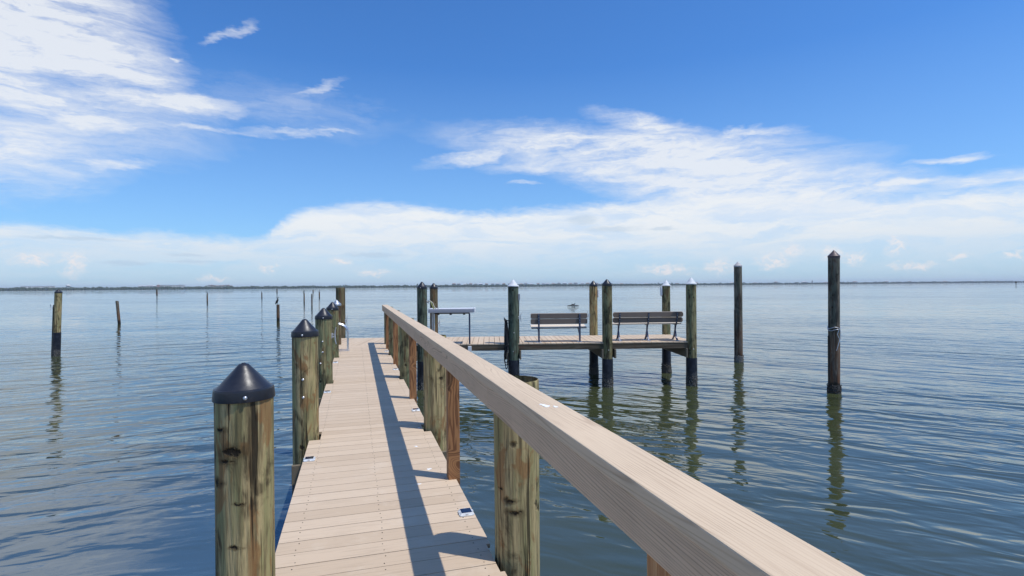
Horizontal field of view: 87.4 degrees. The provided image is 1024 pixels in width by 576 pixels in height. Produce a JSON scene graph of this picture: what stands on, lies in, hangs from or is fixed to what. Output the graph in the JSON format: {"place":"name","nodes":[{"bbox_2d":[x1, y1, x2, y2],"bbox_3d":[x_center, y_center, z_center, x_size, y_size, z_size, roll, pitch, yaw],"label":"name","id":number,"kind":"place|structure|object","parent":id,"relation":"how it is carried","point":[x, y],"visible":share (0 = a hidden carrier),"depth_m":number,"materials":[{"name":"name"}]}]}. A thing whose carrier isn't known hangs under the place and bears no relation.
{"place":"outdoors","nodes":[
{"label":"outdoors","id":0,"kind":"place"},
{"bbox_2d":[29,283,909,290],"bbox_3d":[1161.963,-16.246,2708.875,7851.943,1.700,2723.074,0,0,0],"label":"shore","id":1,"kind":"structure","parent":0,"point":[395,287],"depth_m":2235.28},
{"bbox_2d":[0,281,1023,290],"bbox_3d":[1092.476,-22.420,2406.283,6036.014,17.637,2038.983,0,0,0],"label":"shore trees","id":2,"kind":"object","parent":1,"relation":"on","point":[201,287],"visible":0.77,"depth_m":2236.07,"materials":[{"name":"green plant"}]},
{"bbox_2d":[0,283,1023,575],"bbox_3d":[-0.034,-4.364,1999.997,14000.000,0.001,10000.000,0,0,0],"label":"water","id":3,"kind":"structure","parent":0,"point":[902,455],"depth_m":10.79,"materials":[{"name":"blue liquid"}]},
{"bbox_2d":[50,289,62,355],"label":"mooring pile","id":4,"kind":"object","parent":3,"relation":"in","point":[56,328],"visible":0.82,"depth_m":21.00,"materials":[{"name":"wood"}]},
{"bbox_2d":[115,301,120,323],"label":"old stake","id":5,"kind":"object","parent":3,"relation":"in","point":[118,313],"visible":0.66,"depth_m":40.43,"materials":[{"name":"wood"}]},
{"bbox_2d":[212,362,274,575],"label":"dock pile","id":6,"kind":"object","parent":3,"relation":"in","point":[243,394],"visible":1,"depth_m":2.35,"materials":[{"name":"weathered wood"},{"name":"black plastic"}]},
{"bbox_2d":[276,304,279,320],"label":"old stake","id":7,"kind":"object","parent":3,"relation":"in","point":[278,311],"visible":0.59,"depth_m":42.12,"materials":[{"name":"wood"}]},
{"bbox_2d":[291,319,318,495],"bbox_3d":[-2.013,1.899,5.246,0.269,3.196,0.273,0,0,0],"label":"dock pile","id":8,"kind":"object","parent":3,"relation":"in","point":[305,391],"visible":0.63,"depth_m":5.14,"materials":[{"name":"weathered wood"},{"name":"black plastic"}]},
{"bbox_2d":[315,308,335,397],"bbox_3d":[-2.884,1.900,8.250,0.275,3.188,0.286,-1,0,-44],"label":"dock pile","id":9,"kind":"object","parent":3,"relation":"in","point":[323,321],"visible":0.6,"depth_m":8.14,"materials":[{"name":"wood"}]},
{"bbox_2d":[275,345,506,575],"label":"walkway","id":10,"kind":"structure","parent":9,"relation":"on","point":[377,492],"depth_m":3.75,"materials":[{"name":"beige wood"}]},
{"bbox_2d":[303,456,315,461],"bbox_3d":[-1.717,1.447,4.542,0.094,0.020,0.094,-1,0,-16],"label":"dock light","id":11,"kind":"object","parent":10,"relation":"on","point":[309,458],"visible":1,"depth_m":4.52,"materials":[{"name":"white plastic"}]},
{"bbox_2d":[339,323,349,350],"bbox_3d":[-4.033,1.878,12.388,0.540,2.141,0.340,-1,0,-16],"label":"swim ladder","id":12,"kind":"object","parent":10,"relation":"attached to","point":[347,330],"visible":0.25,"depth_m":12.30,"materials":[{"name":"metal"}]},
{"bbox_2d":[384,307,392,343],"bbox_3d":[-3.174,1.980,13.817,0.246,2.994,0.245,0,0,0],"label":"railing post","id":13,"kind":"object","parent":10,"relation":"attached to","point":[385,328],"visible":0.12,"depth_m":13.75,"materials":[{"name":"wood"}]},
{"bbox_2d":[458,508,473,516],"bbox_3d":[-0.296,1.440,3.447,0.094,0.020,0.094,-1,0,-16],"label":"dock light","id":14,"kind":"object","parent":10,"relation":"on","point":[464,512],"visible":1,"depth_m":3.42,"materials":[{"name":"white plastic"}]},
{"bbox_2d":[339,334,687,360],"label":"platform","id":15,"kind":"structure","parent":10,"relation":"attached to","point":[593,344],"depth_m":13.84,"materials":[{"name":"beige wood"}]},
{"bbox_2d":[428,307,475,351],"bbox_3d":[-1.531,1.061,13.797,1.175,1.095,0.595,0,0,-2],"label":"cleaning table","id":16,"kind":"object","parent":15,"relation":"on","point":[449,311],"visible":0.91,"depth_m":13.54,"materials":[{"name":"grey paint"}]},
{"bbox_2d":[530,313,586,342],"bbox_3d":[1.214,1.026,14.044,1.474,0.751,0.540,0,0,-2],"label":"bench","id":17,"kind":"object","parent":15,"relation":"on","point":[578,321],"visible":1,"depth_m":13.87,"materials":[{"name":"brown metal"}]},
{"bbox_2d":[612,311,682,340],"bbox_3d":[3.558,1.002,14.243,1.864,0.760,0.550,0,0,-3],"label":"bench","id":18,"kind":"object","parent":15,"relation":"on","point":[674,318],"visible":0.98,"depth_m":14.05,"materials":[{"name":"brown metal"}]},
{"bbox_2d":[382,305,864,575],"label":"handrail","id":19,"kind":"object","parent":10,"relation":"attached to","point":[669,520],"visible":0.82,"depth_m":1.34,"materials":[{"name":"beige wood"}]},
{"bbox_2d":[326,302,338,359],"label":"dock pile","id":20,"kind":"object","parent":3,"relation":"in","point":[332,308],"visible":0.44,"depth_m":11.17,"materials":[{"name":"wood"}]},
{"bbox_2d":[334,300,340,344],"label":"dock pile","id":21,"kind":"object","parent":3,"relation":"in","point":[337,303],"visible":0.18,"depth_m":13.66,"materials":[{"name":"wood"}]},
{"bbox_2d":[336,287,347,337],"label":"dock pile","id":22,"kind":"object","parent":3,"relation":"in","point":[340,294],"visible":0.23,"depth_m":15.62,"materials":[{"name":"wood"}]},
{"bbox_2d":[389,310,399,378],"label":"dock pile","id":23,"kind":"object","parent":3,"relation":"in","point":[390,336],"visible":0.16,"depth_m":11.55,"materials":[{"name":"wood"}]},
{"bbox_2d":[399,318,413,387],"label":"dock pile","id":24,"kind":"object","parent":3,"relation":"in","point":[404,352],"visible":0.16,"depth_m":8.54,"materials":[{"name":"wood"}]},
{"bbox_2d":[417,282,429,390],"bbox_3d":[-2.260,1.656,13.581,0.289,3.629,0.276,-1,0,-29],"label":"dock pile","id":25,"kind":"object","parent":3,"relation":"in","point":[422,300],"visible":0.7,"depth_m":13.46,"materials":[{"name":"wood"}]},
{"bbox_2d":[423,335,445,450],"bbox_3d":[-0.792,1.990,5.585,0.265,2.994,0.264,0,0,0],"label":"dock pile","id":26,"kind":"object","parent":3,"relation":"in","point":[434,372],"visible":0.31,"depth_m":5.48,"materials":[{"name":"wood"}]},
{"bbox_2d":[430,283,439,332],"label":"dock pile","id":27,"kind":"object","parent":3,"relation":"in","point":[433,293],"visible":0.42,"depth_m":15.53,"materials":[{"name":"wood"}]},
{"bbox_2d":[507,280,521,375],"bbox_3d":[0.042,1.613,13.669,0.325,3.677,0.324,-1,0,-40],"label":"dock pile","id":28,"kind":"object","parent":3,"relation":"in","point":[513,323],"visible":0.56,"depth_m":13.55,"materials":[{"name":"wood"}]},
{"bbox_2d":[504,318,509,368],"bbox_3d":[-0.104,1.403,13.581,0.210,1.320,0.117,0,0,0],"label":"ladder","id":29,"kind":"object","parent":28,"relation":"hanging from","point":[506,339],"visible":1,"depth_m":13.55,"materials":[{"name":"metal"}]},
{"bbox_2d":[494,375,539,575],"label":"dock pile","id":30,"kind":"object","parent":3,"relation":"in","point":[517,512],"visible":0.68,"depth_m":2.82,"materials":[{"name":"weathered wood"}]},
{"bbox_2d":[587,281,598,373],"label":"dock pile","id":31,"kind":"object","parent":3,"relation":"in","point":[593,326],"visible":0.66,"depth_m":15.71,"materials":[{"name":"wood"}]},
{"bbox_2d":[602,279,613,387],"bbox_3d":[2.449,1.603,13.763,0.321,3.659,0.321,0,0,0],"label":"dock pile","id":32,"kind":"object","parent":3,"relation":"in","point":[607,371],"visible":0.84,"depth_m":13.65,"materials":[{"name":"wood"}]},
{"bbox_2d":[660,280,671,372],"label":"dock pile","id":33,"kind":"object","parent":3,"relation":"in","point":[666,328],"visible":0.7,"depth_m":15.79,"materials":[{"name":"wood"}]},
{"bbox_2d":[685,278,697,385],"bbox_3d":[4.640,1.567,13.851,0.326,3.697,0.325,0,0,0],"label":"dock pile","id":34,"kind":"object","parent":3,"relation":"in","point":[691,339],"visible":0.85,"depth_m":13.74,"materials":[{"name":"wood"}]},
{"bbox_2d":[734,262,743,362],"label":"mooring pile","id":35,"kind":"object","parent":3,"relation":"in","point":[738,334],"visible":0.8,"depth_m":17.84,"materials":[{"name":"wood"}]},
{"bbox_2d":[826,250,841,393],"bbox_3d":[7.671,1.246,12.774,0.332,4.300,0.325,0,0,0],"label":"mooring pile","id":36,"kind":"object","parent":3,"relation":"in","point":[833,383],"visible":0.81,"depth_m":12.67,"materials":[{"name":"brown wood"}]},
{"bbox_2d":[827,326,840,350],"bbox_3d":[7.676,1.198,12.758,0.286,0.559,0.319,0,0,0],"label":"wire loop","id":37,"kind":"object","parent":36,"relation":"attached to","point":[837,333],"visible":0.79,"depth_m":12.63,"materials":[{"name":"metal"}]},
{"bbox_2d":[0,0,1023,287],"label":"sky","id":38,"kind":"structure","parent":0,"point":[191,143],"materials":[{"name":"blue"}]}
]}

